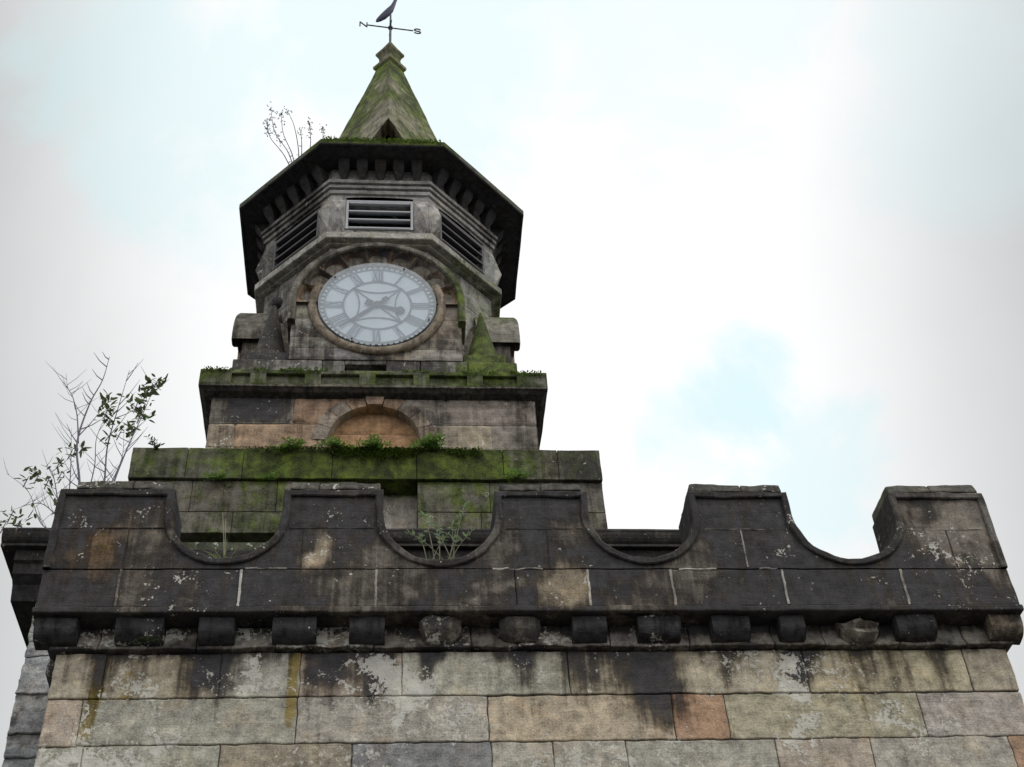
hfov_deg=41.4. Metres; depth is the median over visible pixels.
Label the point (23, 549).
church building
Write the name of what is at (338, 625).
battlemented porch
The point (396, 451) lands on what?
moss
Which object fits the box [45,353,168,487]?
sapling
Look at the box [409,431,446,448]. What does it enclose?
fern
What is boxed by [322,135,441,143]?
moss
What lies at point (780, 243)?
sky
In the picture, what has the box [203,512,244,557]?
grass tuft
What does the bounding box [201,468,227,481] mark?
fern
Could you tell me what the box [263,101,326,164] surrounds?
eave weed
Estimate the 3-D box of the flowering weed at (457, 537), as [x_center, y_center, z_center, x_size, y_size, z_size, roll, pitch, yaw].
[-0.587,1.224,10.993,0.586,0.654,0.113,1,-43,-5]
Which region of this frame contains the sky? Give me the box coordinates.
[0,0,1023,766]
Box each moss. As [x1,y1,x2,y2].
[203,366,542,376]
[205,445,483,466]
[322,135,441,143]
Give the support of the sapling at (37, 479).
on the church building
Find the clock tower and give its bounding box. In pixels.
[128,41,607,541]
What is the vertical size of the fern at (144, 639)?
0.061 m
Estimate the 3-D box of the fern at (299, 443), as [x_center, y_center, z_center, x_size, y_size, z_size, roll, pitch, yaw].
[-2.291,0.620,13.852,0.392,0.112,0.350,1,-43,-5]
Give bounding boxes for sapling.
[0,413,91,533]
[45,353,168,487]
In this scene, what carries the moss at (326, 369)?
attached to the clock tower
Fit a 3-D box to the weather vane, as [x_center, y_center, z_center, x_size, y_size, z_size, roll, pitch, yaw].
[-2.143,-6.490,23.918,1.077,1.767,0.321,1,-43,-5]
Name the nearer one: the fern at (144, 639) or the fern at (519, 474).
the fern at (144, 639)
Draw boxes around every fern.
[129,635,162,645]
[143,434,164,449]
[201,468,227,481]
[259,472,277,479]
[269,436,306,448]
[313,434,353,447]
[350,433,391,449]
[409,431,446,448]
[503,465,535,482]
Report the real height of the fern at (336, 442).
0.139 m
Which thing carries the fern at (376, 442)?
on the clock tower
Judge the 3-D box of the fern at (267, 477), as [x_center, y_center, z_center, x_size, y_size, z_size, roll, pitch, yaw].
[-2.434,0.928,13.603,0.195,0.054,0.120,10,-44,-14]
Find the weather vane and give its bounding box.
[359,0,420,41]
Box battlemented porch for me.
[32,481,1023,766]
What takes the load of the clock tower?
on the church building
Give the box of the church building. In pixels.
[0,527,681,766]
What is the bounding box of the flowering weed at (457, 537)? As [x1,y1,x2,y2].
[404,503,474,559]
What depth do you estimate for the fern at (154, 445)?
13.76 m

